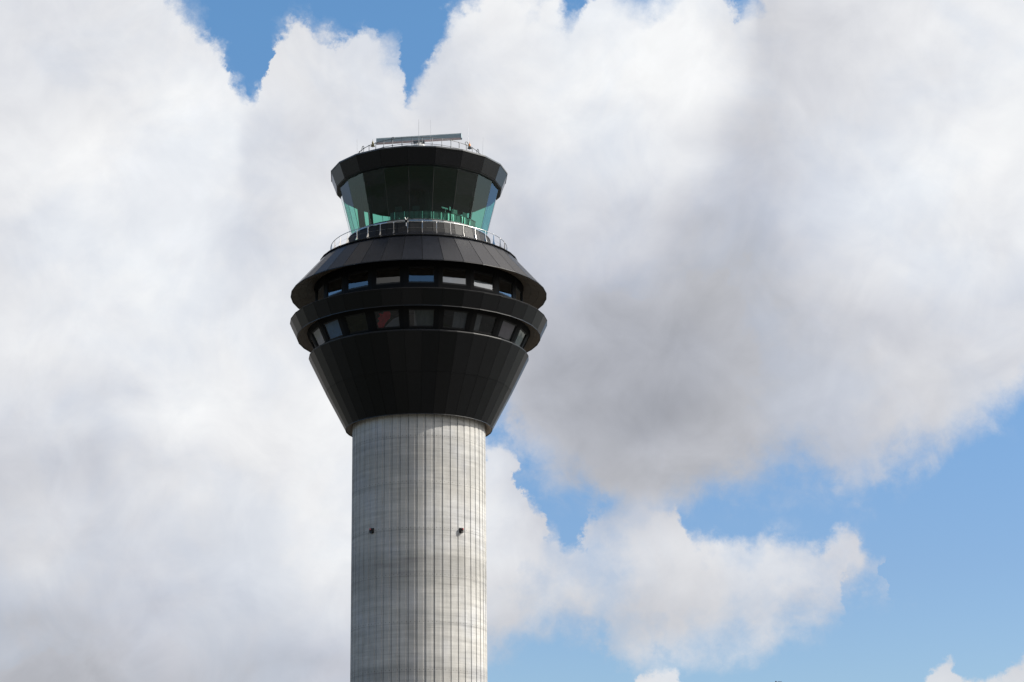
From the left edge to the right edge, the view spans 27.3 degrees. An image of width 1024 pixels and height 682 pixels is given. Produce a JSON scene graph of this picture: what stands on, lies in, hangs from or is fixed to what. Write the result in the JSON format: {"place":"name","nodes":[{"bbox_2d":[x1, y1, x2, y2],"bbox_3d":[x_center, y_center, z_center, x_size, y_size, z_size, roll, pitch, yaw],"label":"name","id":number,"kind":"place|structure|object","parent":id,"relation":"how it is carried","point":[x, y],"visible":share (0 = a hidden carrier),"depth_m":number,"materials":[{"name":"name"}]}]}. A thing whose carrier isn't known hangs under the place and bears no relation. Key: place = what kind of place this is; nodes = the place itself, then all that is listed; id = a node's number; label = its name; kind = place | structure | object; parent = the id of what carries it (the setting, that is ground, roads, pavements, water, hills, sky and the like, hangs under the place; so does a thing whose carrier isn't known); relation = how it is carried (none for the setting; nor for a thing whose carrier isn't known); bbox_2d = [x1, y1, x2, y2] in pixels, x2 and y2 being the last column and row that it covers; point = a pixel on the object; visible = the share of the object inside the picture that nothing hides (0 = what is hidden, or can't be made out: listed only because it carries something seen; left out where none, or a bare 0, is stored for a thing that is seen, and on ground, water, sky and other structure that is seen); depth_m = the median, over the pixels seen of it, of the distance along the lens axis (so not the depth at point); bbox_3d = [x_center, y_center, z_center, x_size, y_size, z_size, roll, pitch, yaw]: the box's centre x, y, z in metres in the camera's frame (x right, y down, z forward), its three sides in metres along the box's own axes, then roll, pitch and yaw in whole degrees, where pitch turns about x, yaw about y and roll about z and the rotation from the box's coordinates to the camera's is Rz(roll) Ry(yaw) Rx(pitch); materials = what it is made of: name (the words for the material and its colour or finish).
{"place":"outdoors","nodes":[
{"label":"outdoors","id":0,"kind":"place"},
{"bbox_2d":[290,137,546,681],"bbox_3d":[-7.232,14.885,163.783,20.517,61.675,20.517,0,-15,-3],"label":"control tower","id":1,"kind":"structure","parent":0,"point":[419,396],"depth_m":160.76,"materials":[{"name":"concrete"}]},
{"bbox_2d":[312,327,324,345],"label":"window","id":2,"kind":"structure","parent":1,"relation":"in","point":[317,333],"depth_m":165.06,"materials":[{"name":"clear glass"}]},
{"bbox_2d":[317,284,323,300],"bbox_3d":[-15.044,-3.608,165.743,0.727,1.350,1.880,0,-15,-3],"label":"window","id":3,"kind":"structure","parent":1,"relation":"in","point":[320,291],"depth_m":165.88,"materials":[{"name":"grey glass"}]},
{"bbox_2d":[323,319,342,340],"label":"window","id":4,"kind":"structure","parent":1,"relation":"in","point":[333,328],"depth_m":162.83,"materials":[{"name":"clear glass"}]},
{"bbox_2d":[327,276,341,296],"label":"window","id":5,"kind":"structure","parent":1,"relation":"in","point":[334,286],"depth_m":163.67,"materials":[{"name":"grey glass"}]},
{"bbox_2d":[344,312,368,333],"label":"window","id":6,"kind":"structure","parent":1,"relation":"in","point":[364,312],"depth_m":161.09,"materials":[{"name":"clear glass"}]},
{"bbox_2d":[348,270,367,289],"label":"window","id":7,"kind":"structure","parent":1,"relation":"in","point":[359,279],"depth_m":162.00,"materials":[{"name":"grey glass"}]},
{"bbox_2d":[378,311,390,327],"bbox_3d":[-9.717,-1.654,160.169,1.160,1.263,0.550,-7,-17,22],"label":"red banner","id":8,"kind":"object","parent":1,"relation":"hanging from","point":[384,318],"visible":1,"depth_m":160.16,"materials":[{"name":"fabric"}]},
{"bbox_2d":[374,309,399,328],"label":"window","id":9,"kind":"structure","parent":1,"relation":"in","point":[394,309],"depth_m":160.00,"materials":[{"name":"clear glass"}]},
{"bbox_2d":[376,266,399,284],"bbox_3d":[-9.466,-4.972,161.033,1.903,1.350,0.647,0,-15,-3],"label":"window","id":10,"kind":"structure","parent":1,"relation":"in","point":[388,275],"depth_m":161.02,"materials":[{"name":"grey glass"}]},
{"bbox_2d":[386,317,399,326],"bbox_3d":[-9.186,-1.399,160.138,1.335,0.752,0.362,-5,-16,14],"label":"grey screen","id":11,"kind":"object","parent":1,"relation":"attached to","point":[394,322],"visible":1,"depth_m":160.07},
{"bbox_2d":[376,133,461,145],"bbox_3d":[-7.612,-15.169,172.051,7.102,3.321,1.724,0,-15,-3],"label":"radar antenna","id":12,"kind":"object","parent":1,"relation":"on","point":[456,136],"visible":0.5,"depth_m":172.22,"materials":[{"name":"white paint"}]},
{"bbox_2d":[409,309,433,326],"bbox_3d":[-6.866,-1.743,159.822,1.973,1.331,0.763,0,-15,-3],"label":"window","id":13,"kind":"structure","parent":1,"relation":"in","point":[422,317],"depth_m":159.88,"materials":[{"name":"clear glass"}]},
{"bbox_2d":[409,266,433,282],"bbox_3d":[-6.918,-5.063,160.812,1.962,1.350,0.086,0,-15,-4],"label":"window","id":14,"kind":"structure","parent":1,"relation":"in","point":[417,274],"depth_m":160.82,"materials":[{"name":"grey glass"}]},
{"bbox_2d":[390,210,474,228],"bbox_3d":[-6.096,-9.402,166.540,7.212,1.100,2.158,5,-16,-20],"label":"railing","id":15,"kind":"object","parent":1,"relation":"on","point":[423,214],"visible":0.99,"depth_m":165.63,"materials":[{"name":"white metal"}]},
{"bbox_2d":[443,267,466,285],"bbox_3d":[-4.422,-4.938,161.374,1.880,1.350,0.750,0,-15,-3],"label":"window","id":16,"kind":"structure","parent":1,"relation":"in","point":[455,276],"depth_m":161.37,"materials":[{"name":"grey glass"}]},
{"bbox_2d":[443,309,467,329],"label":"window","id":17,"kind":"structure","parent":1,"relation":"in","point":[460,317],"depth_m":160.54,"materials":[{"name":"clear glass"}]},
{"bbox_2d":[474,271,492,290],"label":"window","id":18,"kind":"structure","parent":1,"relation":"in","point":[482,280],"depth_m":162.64,"materials":[{"name":"grey glass"}]},
{"bbox_2d":[473,313,496,334],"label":"window","id":19,"kind":"structure","parent":1,"relation":"in","point":[479,316],"depth_m":161.45,"materials":[{"name":"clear glass"}]},
{"bbox_2d":[499,277,511,297],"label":"window","id":20,"kind":"structure","parent":1,"relation":"in","point":[505,287],"depth_m":164.51,"materials":[{"name":"grey glass"}]},
{"bbox_2d":[498,320,516,341],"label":"window","id":21,"kind":"structure","parent":1,"relation":"in","point":[506,330],"depth_m":163.67,"materials":[{"name":"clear glass"}]},
{"bbox_2d":[516,286,521,300],"bbox_3d":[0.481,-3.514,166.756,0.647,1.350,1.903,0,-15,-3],"label":"window","id":22,"kind":"structure","parent":1,"relation":"in","point":[518,293],"depth_m":166.94,"materials":[{"name":"grey glass"}]},
{"bbox_2d":[514,328,526,346],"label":"window","id":23,"kind":"structure","parent":1,"relation":"in","point":[521,334],"depth_m":166.13,"materials":[{"name":"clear glass"}]},
{"bbox_2d":[0,0,1023,681],"label":"sky","id":24,"kind":"structure","parent":0,"point":[764,422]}
]}

